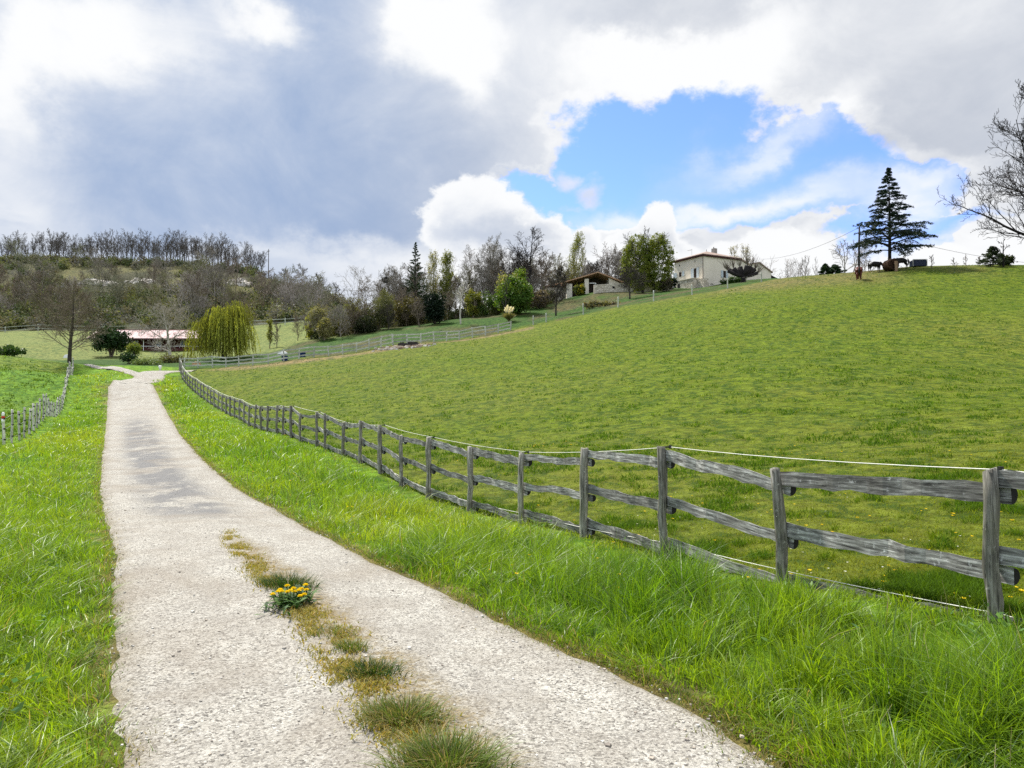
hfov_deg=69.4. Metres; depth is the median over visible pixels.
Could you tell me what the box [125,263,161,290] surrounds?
woodland tree
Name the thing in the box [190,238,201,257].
woodland tree
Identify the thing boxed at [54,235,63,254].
woodland tree
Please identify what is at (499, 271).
bare tree
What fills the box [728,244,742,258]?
bare tree
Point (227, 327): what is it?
weeping willow
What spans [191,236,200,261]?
woodland tree
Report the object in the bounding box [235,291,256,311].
woodland tree
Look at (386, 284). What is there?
bare tree
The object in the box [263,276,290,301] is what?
woodland tree
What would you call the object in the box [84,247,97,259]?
woodland tree
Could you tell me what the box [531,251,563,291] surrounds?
bare tree
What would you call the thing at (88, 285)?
woodland tree
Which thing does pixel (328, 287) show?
woodland tree
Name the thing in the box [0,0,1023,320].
sky
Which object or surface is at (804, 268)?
poplar tree
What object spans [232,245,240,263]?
woodland tree
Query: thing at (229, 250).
woodland tree
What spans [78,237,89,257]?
woodland tree
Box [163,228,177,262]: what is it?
woodland tree
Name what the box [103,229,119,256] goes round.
woodland tree
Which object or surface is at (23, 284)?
woodland tree
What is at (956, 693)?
verge grass
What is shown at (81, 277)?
woodland tree
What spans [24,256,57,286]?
woodland tree
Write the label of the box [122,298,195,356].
walnut tree
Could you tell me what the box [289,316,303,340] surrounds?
bare tree
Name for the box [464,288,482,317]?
shrub
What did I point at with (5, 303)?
woodland tree
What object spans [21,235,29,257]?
woodland tree
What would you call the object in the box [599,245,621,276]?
bare tree
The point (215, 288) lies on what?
woodland tree
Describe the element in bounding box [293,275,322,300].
woodland tree
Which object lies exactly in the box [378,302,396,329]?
bare tree
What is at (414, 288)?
spruce tree
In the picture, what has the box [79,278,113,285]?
rock outcrop
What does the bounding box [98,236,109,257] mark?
woodland tree
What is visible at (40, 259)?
woodland tree
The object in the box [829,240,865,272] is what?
bare tree
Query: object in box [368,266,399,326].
bare tree
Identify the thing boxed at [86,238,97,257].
woodland tree
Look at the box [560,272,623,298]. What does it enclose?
open shed
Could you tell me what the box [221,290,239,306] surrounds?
woodland tree
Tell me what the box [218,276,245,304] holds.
woodland tree
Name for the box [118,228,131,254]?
woodland tree
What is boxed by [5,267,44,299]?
woodland tree
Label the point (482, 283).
bare tree
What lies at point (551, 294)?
shrub
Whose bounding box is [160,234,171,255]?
woodland tree
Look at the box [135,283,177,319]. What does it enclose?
woodland tree
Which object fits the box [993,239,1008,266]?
bare tree
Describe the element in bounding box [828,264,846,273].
conifer tree
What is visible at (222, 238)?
woodland tree
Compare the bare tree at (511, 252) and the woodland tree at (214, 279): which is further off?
the woodland tree at (214, 279)
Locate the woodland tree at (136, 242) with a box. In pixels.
[134,235,141,252]
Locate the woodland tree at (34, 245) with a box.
[30,231,43,253]
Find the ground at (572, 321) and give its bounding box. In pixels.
[0,263,1023,767]
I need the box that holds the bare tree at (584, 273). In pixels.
[570,257,591,277]
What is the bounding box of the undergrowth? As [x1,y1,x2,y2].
[0,251,346,330]
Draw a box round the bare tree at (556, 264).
[546,253,579,287]
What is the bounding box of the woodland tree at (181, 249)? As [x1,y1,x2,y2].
[178,236,193,260]
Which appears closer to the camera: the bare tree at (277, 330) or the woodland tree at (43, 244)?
the bare tree at (277, 330)
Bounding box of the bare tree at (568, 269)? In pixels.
[555,262,572,281]
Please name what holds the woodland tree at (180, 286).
on the ground at (572, 321)
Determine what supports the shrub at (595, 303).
on the ground at (572, 321)
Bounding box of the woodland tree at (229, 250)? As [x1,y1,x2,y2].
[223,239,237,259]
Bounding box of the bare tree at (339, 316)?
[325,303,351,336]
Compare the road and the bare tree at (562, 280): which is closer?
the road
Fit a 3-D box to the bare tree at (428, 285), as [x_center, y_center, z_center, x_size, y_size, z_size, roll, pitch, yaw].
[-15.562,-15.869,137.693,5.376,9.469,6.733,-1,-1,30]
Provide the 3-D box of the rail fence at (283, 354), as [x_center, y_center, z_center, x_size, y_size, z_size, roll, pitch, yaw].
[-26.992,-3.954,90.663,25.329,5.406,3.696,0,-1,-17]
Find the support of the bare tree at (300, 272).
on the ground at (572, 321)
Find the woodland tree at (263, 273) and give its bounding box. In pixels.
[258,271,284,299]
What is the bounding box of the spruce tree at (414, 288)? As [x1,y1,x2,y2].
[396,242,436,322]
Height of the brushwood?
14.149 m
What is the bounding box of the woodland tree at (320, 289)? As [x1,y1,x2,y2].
[300,281,328,307]
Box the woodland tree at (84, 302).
[69,291,98,317]
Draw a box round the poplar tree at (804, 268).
[796,256,809,275]
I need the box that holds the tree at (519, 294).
[493,272,533,314]
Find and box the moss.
[219,528,487,766]
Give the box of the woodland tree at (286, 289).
[272,280,299,303]
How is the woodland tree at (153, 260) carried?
on the ground at (572, 321)
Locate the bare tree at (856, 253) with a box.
[848,239,875,271]
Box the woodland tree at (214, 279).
[206,268,224,293]
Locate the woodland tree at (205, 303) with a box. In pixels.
[190,293,208,314]
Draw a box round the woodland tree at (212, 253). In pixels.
[205,246,219,266]
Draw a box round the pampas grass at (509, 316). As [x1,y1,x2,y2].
[501,305,515,321]
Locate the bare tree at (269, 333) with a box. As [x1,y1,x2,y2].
[265,318,273,348]
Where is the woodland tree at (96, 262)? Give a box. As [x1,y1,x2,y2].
[84,252,114,289]
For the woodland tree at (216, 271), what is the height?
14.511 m
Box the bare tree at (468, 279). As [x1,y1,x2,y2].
[458,264,480,317]
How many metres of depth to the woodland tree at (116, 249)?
257.01 m
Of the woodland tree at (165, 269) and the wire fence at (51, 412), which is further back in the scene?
the woodland tree at (165, 269)
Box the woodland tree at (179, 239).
[175,230,186,262]
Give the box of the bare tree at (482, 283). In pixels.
[466,258,497,297]
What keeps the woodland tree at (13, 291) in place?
on the ground at (572, 321)
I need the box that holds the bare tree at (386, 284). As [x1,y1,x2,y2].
[368,268,404,327]
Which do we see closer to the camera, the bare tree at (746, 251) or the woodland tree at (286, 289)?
the bare tree at (746, 251)
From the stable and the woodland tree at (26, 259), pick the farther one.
the woodland tree at (26, 259)
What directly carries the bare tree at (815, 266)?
on the ground at (572, 321)
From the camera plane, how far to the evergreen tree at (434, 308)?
121.39 m
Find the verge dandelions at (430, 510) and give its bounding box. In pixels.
[193,425,748,577]
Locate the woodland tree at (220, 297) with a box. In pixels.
[216,283,234,306]
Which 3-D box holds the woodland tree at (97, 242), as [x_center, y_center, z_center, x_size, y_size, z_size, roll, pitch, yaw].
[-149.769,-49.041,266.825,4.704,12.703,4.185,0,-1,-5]
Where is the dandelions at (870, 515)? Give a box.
[433,441,1023,598]
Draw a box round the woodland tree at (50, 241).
[41,230,61,258]
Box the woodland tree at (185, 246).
[181,236,192,265]
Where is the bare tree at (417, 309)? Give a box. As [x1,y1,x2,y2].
[408,297,426,325]
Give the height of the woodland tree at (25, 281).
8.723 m
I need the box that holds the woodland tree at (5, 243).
[3,234,10,253]
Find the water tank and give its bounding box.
[909,259,926,266]
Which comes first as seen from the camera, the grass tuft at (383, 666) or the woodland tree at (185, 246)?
the grass tuft at (383, 666)
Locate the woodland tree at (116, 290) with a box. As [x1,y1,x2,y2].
[102,282,124,308]
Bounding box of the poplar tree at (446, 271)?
[436,249,458,319]
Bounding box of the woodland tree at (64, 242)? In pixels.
[56,232,70,257]
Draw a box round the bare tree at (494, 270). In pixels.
[483,256,509,299]
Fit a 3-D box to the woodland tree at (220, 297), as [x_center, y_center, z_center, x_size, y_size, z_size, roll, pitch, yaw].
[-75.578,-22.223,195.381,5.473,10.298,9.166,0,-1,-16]
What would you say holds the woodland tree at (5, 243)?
on the ground at (572, 321)
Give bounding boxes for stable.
[87,329,206,350]
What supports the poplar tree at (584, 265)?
on the ground at (572, 321)
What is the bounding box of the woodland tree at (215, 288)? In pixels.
[205,278,222,298]
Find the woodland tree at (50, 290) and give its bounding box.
[37,284,76,312]
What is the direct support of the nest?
on the bare tree at (389, 282)
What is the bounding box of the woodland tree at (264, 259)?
[257,251,267,271]
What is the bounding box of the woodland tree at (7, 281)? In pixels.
[0,265,12,292]
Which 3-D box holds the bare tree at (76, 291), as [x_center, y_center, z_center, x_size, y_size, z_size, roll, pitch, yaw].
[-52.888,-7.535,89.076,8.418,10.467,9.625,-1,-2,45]
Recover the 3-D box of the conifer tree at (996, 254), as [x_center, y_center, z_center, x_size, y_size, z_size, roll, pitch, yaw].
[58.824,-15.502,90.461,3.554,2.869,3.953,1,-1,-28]
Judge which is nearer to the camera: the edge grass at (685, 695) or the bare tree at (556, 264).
the edge grass at (685, 695)
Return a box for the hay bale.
[882,258,902,270]
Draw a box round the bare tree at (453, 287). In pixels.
[442,273,468,318]
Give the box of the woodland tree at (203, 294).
[189,284,214,312]
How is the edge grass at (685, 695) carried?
on the ground at (572, 321)
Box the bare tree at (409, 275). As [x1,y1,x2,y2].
[394,263,426,300]
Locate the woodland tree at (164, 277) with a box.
[152,271,171,288]
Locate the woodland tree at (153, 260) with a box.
[140,254,174,287]
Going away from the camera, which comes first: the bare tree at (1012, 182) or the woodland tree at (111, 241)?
the bare tree at (1012, 182)
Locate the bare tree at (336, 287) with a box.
[322,281,347,299]
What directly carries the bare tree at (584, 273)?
on the ground at (572, 321)
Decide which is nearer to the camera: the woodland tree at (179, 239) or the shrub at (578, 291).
the shrub at (578, 291)
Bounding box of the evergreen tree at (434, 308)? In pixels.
[420,290,447,323]
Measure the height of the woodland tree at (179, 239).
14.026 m
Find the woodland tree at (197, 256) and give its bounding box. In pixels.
[190,251,206,263]
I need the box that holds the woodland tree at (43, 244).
[33,239,44,254]
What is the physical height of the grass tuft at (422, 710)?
0.128 m
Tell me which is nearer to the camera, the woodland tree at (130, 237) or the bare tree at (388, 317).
the bare tree at (388, 317)
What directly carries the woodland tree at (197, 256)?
on the ground at (572, 321)
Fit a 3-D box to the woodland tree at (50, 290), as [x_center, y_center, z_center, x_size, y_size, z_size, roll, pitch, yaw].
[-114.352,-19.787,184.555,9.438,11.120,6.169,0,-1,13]
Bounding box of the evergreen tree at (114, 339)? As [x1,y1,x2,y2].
[89,324,132,356]
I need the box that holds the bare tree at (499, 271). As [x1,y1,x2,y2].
[484,253,508,299]
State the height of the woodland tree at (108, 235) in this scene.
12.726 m
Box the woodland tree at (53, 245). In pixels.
[47,236,58,254]
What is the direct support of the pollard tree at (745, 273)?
on the ground at (572, 321)
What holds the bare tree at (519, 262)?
on the ground at (572, 321)
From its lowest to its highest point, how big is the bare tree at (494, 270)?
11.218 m
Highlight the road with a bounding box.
[100,380,773,767]
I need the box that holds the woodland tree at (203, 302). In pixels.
[185,295,212,316]
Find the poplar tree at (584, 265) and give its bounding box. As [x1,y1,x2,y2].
[577,243,589,276]
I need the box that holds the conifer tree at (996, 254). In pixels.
[975,246,1010,265]
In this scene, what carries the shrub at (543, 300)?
on the ground at (572, 321)
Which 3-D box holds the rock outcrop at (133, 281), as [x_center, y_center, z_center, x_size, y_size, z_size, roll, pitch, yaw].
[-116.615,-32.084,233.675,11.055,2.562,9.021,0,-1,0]
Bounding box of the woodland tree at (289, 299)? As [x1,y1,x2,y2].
[276,291,293,310]
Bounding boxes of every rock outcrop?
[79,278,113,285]
[125,278,154,283]
[227,277,251,286]
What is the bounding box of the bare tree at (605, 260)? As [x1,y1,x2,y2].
[592,242,617,271]
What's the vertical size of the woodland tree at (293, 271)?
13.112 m
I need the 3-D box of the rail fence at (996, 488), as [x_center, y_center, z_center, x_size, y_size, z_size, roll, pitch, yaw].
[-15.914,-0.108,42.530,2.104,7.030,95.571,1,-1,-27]
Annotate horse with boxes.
[855,266,862,279]
[868,261,884,271]
[893,258,908,266]
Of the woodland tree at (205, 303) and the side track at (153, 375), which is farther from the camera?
the woodland tree at (205, 303)
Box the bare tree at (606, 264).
[591,253,620,278]
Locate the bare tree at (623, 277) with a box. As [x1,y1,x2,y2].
[618,266,650,298]
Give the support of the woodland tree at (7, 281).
on the ground at (572, 321)
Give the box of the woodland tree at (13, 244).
[0,237,26,263]
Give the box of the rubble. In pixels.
[372,343,435,351]
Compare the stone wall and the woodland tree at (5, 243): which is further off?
the woodland tree at (5, 243)
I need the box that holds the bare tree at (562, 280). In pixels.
[547,265,570,315]
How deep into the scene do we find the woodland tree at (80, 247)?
249.35 m
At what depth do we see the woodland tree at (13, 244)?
249.45 m
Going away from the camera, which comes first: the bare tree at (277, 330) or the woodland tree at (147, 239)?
the bare tree at (277, 330)
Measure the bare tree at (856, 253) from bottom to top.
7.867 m
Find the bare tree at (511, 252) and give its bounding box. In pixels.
[485,244,534,279]
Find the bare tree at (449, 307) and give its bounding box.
[439,272,464,319]
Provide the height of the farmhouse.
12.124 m
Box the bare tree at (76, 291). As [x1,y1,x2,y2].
[28,279,112,362]
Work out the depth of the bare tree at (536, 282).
139.18 m
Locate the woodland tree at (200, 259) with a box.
[186,253,218,286]
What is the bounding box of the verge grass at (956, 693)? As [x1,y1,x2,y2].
[0,371,1023,767]
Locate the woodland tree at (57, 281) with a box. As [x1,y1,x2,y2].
[47,273,67,299]
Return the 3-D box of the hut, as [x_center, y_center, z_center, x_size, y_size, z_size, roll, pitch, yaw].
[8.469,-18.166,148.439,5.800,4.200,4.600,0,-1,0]
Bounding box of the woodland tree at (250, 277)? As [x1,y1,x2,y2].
[245,270,267,297]
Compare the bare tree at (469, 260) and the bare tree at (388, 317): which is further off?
the bare tree at (469, 260)
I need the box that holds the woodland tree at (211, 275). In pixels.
[193,262,233,296]
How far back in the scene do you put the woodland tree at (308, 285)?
182.81 m
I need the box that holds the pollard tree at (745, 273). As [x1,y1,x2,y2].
[718,254,765,282]
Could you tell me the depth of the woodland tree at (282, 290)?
188.91 m
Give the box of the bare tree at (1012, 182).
[935,79,1023,243]
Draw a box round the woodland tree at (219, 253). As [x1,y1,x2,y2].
[216,242,223,263]
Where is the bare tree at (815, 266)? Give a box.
[807,260,818,275]
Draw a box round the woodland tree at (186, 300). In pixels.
[176,287,206,318]
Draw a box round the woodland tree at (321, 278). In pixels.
[310,270,338,305]
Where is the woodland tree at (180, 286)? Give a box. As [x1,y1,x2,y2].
[156,270,208,318]
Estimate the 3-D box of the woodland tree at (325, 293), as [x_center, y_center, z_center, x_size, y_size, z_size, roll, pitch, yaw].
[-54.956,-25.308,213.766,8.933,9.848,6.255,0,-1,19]
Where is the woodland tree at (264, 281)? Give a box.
[242,267,281,312]
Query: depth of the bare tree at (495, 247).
139.74 m
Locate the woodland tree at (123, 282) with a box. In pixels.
[111,275,131,308]
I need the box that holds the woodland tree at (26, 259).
[4,248,37,276]
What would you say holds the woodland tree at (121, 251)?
on the ground at (572, 321)
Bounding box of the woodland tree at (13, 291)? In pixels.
[0,277,27,313]
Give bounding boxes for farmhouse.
[673,247,775,287]
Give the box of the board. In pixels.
[894,261,897,270]
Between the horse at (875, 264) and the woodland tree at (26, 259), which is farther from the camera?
the woodland tree at (26, 259)
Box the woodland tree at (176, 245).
[170,240,181,265]
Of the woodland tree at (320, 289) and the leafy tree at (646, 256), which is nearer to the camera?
the leafy tree at (646, 256)
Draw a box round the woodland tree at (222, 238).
[210,231,228,259]
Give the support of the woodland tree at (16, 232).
on the ground at (572, 321)
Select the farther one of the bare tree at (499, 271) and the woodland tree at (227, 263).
the woodland tree at (227, 263)
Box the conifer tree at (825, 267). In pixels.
[818,263,833,274]
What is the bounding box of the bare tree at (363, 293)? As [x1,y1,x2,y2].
[349,276,388,309]
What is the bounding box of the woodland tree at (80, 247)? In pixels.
[69,243,84,265]
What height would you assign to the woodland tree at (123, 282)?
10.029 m
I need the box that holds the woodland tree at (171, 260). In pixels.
[155,254,178,284]
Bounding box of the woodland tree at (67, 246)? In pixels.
[62,236,73,255]
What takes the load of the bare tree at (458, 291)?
on the ground at (572, 321)
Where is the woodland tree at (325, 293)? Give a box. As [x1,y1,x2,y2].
[310,281,337,302]
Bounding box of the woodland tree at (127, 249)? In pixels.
[120,236,132,255]
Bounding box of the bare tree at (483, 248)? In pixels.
[476,235,511,299]
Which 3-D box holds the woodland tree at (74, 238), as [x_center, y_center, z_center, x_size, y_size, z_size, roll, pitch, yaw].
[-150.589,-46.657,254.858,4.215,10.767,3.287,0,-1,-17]
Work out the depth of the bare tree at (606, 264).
156.76 m
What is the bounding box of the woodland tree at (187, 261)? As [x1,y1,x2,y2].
[177,258,195,276]
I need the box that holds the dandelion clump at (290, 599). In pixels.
[255,583,322,615]
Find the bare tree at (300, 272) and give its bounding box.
[293,263,309,283]
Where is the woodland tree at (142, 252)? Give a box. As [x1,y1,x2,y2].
[137,237,147,259]
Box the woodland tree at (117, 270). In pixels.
[102,264,125,289]
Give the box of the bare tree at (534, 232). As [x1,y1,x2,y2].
[504,227,549,285]
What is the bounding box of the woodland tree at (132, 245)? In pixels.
[128,236,136,255]
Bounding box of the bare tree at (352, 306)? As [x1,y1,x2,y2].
[342,295,382,333]
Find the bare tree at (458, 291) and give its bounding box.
[453,281,469,323]
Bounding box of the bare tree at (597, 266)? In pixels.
[585,259,605,274]
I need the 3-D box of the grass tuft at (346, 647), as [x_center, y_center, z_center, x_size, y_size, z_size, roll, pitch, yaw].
[-1.019,1.641,4.688,0.333,0.086,0.306,0,-1,0]
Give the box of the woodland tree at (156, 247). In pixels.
[151,234,161,257]
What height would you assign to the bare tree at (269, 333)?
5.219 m
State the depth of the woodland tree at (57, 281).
211.25 m
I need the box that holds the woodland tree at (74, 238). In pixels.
[70,234,80,262]
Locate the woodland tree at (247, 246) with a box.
[240,241,250,264]
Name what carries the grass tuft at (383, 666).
on the road
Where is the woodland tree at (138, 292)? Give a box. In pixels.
[132,280,148,296]
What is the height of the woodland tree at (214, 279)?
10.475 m
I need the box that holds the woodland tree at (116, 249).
[109,235,121,256]
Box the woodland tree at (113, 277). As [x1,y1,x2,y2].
[101,267,123,289]
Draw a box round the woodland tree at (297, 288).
[285,277,312,303]
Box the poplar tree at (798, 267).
[791,258,803,275]
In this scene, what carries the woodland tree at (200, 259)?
on the ground at (572, 321)
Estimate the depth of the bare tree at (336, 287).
228.26 m
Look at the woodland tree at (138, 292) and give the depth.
206.67 m
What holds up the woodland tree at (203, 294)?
on the ground at (572, 321)
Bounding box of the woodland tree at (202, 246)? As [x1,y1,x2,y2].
[195,239,205,256]
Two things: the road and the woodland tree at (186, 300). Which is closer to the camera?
the road
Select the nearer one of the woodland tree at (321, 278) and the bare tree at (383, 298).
the bare tree at (383, 298)
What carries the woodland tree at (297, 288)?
on the ground at (572, 321)
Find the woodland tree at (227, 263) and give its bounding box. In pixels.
[206,257,236,292]
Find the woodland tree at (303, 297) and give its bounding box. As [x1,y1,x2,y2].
[291,284,319,305]
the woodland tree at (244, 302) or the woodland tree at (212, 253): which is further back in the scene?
the woodland tree at (212, 253)
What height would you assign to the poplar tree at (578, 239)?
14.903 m
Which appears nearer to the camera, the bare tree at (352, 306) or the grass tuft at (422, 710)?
the grass tuft at (422, 710)
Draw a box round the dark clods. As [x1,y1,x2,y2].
[398,342,419,345]
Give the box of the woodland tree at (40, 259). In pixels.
[29,252,45,267]
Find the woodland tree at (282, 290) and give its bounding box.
[272,282,299,310]
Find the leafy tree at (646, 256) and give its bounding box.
[618,226,677,292]
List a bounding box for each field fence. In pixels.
[0,325,138,332]
[254,317,319,324]
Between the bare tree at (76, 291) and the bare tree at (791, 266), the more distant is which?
the bare tree at (791, 266)
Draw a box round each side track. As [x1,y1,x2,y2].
[84,364,150,383]
[111,370,194,383]
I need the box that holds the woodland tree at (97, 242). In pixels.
[90,232,103,258]
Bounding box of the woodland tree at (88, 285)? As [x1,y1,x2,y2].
[79,274,114,305]
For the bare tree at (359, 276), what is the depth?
136.09 m
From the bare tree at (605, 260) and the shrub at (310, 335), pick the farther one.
the bare tree at (605, 260)
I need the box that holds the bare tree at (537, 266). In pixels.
[531,253,553,288]
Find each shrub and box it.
[0,344,27,355]
[119,350,139,363]
[125,342,141,356]
[303,309,315,338]
[305,305,328,338]
[315,317,334,339]
[352,315,377,333]
[359,305,393,329]
[383,293,403,325]
[392,293,422,325]
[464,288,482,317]
[471,289,496,315]
[509,268,528,283]
[528,289,552,308]
[546,289,557,301]
[573,283,585,295]
[581,300,620,308]
[658,278,673,291]
[668,277,677,289]
[719,275,746,284]
[995,254,1017,265]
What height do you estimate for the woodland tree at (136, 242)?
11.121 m
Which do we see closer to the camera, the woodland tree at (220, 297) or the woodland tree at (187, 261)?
the woodland tree at (220, 297)
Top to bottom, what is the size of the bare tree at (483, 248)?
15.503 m
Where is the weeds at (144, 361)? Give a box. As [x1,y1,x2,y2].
[129,356,166,364]
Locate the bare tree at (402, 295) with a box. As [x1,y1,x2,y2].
[389,288,414,313]
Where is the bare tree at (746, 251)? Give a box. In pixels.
[740,244,750,263]
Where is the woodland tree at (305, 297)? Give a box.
[294,296,320,312]
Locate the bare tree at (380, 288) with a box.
[373,277,392,297]
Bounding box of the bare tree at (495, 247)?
[473,233,503,300]
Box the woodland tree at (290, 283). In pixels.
[274,268,313,310]
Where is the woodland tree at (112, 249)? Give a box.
[109,239,115,257]
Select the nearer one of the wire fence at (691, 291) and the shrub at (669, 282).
the wire fence at (691, 291)
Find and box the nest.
[381,275,388,283]
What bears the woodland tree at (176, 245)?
on the ground at (572, 321)
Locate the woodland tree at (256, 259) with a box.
[254,252,260,267]
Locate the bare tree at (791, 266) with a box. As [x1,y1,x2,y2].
[777,259,800,277]
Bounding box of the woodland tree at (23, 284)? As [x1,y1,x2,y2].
[6,279,43,309]
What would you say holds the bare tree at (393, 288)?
on the ground at (572, 321)
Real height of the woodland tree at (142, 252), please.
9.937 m
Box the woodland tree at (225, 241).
[218,238,232,264]
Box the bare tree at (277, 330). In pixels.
[271,321,280,346]
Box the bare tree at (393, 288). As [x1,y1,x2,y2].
[387,262,403,299]
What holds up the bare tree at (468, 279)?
on the ground at (572, 321)
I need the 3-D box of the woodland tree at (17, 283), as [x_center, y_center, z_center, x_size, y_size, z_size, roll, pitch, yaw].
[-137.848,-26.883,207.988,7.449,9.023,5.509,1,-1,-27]
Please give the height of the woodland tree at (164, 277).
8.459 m
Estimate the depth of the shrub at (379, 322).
123.23 m
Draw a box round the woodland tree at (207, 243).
[198,232,214,261]
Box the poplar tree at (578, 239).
[563,231,585,278]
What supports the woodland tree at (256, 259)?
on the ground at (572, 321)
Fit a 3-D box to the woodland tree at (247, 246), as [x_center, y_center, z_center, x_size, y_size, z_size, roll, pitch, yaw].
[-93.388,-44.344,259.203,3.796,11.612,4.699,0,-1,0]
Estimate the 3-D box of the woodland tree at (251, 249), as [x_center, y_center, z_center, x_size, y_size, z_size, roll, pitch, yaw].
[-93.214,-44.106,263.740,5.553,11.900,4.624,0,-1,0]
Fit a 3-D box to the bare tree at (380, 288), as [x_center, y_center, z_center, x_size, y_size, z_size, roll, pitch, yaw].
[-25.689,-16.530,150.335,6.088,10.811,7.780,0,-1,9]
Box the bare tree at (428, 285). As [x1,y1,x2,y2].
[411,273,441,322]
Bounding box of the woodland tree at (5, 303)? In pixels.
[0,296,15,315]
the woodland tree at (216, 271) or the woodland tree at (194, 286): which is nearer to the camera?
the woodland tree at (194, 286)
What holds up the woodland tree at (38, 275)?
on the ground at (572, 321)
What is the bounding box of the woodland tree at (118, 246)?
[113,235,123,257]
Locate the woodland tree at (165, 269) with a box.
[151,265,170,283]
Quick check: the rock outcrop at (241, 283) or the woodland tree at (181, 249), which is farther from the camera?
the woodland tree at (181, 249)
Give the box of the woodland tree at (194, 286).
[171,266,216,315]
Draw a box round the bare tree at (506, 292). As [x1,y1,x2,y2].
[501,273,509,312]
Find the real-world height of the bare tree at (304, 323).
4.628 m
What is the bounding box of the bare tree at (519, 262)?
[507,248,536,285]
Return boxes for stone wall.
[594,283,655,293]
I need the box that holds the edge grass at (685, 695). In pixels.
[81,437,819,767]
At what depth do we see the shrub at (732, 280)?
136.41 m
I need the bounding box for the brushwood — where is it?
[303,286,553,339]
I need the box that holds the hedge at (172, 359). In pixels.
[152,351,188,362]
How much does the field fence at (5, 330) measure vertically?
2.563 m
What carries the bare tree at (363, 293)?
on the ground at (572, 321)
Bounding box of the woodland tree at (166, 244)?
[158,235,170,257]
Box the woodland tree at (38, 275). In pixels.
[24,269,74,312]
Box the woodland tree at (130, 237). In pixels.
[123,233,140,255]
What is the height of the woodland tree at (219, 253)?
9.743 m
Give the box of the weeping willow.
[182,300,260,359]
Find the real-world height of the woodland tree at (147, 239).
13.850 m
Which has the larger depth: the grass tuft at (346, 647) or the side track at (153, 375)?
the side track at (153, 375)
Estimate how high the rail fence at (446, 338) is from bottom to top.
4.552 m
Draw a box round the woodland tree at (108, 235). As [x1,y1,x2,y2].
[101,232,112,258]
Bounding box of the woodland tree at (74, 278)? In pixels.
[55,275,80,291]
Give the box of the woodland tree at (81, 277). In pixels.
[72,269,87,287]
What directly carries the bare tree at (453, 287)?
on the ground at (572, 321)
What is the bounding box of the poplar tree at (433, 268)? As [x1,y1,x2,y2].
[424,249,442,301]
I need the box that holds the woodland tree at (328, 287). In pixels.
[313,280,335,306]
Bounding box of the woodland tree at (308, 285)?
[290,275,327,310]
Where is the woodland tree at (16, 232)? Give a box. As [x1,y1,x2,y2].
[8,231,25,252]
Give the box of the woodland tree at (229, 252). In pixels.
[224,244,235,264]
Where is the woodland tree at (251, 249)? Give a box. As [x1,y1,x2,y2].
[244,244,254,265]
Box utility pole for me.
[858,228,859,265]
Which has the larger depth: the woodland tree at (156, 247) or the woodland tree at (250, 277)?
the woodland tree at (156, 247)
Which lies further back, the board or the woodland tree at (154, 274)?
the woodland tree at (154, 274)
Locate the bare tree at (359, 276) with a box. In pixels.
[334,266,384,305]
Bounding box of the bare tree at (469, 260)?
[437,245,496,315]
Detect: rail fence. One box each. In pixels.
[179,334,392,367]
[179,360,1023,624]
[393,321,511,344]
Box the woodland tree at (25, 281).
[20,272,31,292]
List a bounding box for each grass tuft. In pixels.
[247,569,327,589]
[298,623,358,639]
[330,635,370,652]
[332,654,419,679]
[347,687,464,732]
[353,715,536,767]
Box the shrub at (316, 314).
[305,305,328,338]
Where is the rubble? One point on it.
(395, 347)
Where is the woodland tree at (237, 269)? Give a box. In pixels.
[221,253,250,290]
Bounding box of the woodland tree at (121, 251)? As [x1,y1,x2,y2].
[118,241,126,254]
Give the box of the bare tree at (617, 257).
[604,249,631,278]
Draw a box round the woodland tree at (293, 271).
[273,266,308,294]
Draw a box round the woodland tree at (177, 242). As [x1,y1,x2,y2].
[172,230,184,258]
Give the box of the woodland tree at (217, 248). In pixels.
[214,242,222,263]
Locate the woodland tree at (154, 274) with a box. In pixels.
[140,263,168,301]
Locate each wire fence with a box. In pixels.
[1,357,73,444]
[533,272,761,324]
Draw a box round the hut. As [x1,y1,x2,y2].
[539,283,564,299]
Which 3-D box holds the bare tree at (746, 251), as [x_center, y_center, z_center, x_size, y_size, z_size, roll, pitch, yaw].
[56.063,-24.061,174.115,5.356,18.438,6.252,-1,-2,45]
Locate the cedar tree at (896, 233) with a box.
[846,167,937,259]
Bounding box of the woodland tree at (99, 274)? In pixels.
[82,257,112,294]
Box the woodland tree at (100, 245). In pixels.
[96,236,104,255]
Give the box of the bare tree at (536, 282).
[525,264,545,291]
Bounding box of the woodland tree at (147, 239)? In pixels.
[138,228,152,258]
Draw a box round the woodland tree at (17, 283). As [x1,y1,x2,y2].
[9,275,31,297]
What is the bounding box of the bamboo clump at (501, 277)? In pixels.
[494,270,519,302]
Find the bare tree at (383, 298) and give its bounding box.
[370,288,399,329]
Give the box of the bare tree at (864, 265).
[860,255,874,270]
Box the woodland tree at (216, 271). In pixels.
[191,259,234,305]
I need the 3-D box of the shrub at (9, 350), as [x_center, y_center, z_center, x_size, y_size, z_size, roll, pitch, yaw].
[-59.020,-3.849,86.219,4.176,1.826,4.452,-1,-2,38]
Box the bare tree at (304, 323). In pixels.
[301,314,309,337]
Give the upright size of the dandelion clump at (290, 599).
0.131 m
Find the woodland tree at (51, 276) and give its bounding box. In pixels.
[37,265,69,296]

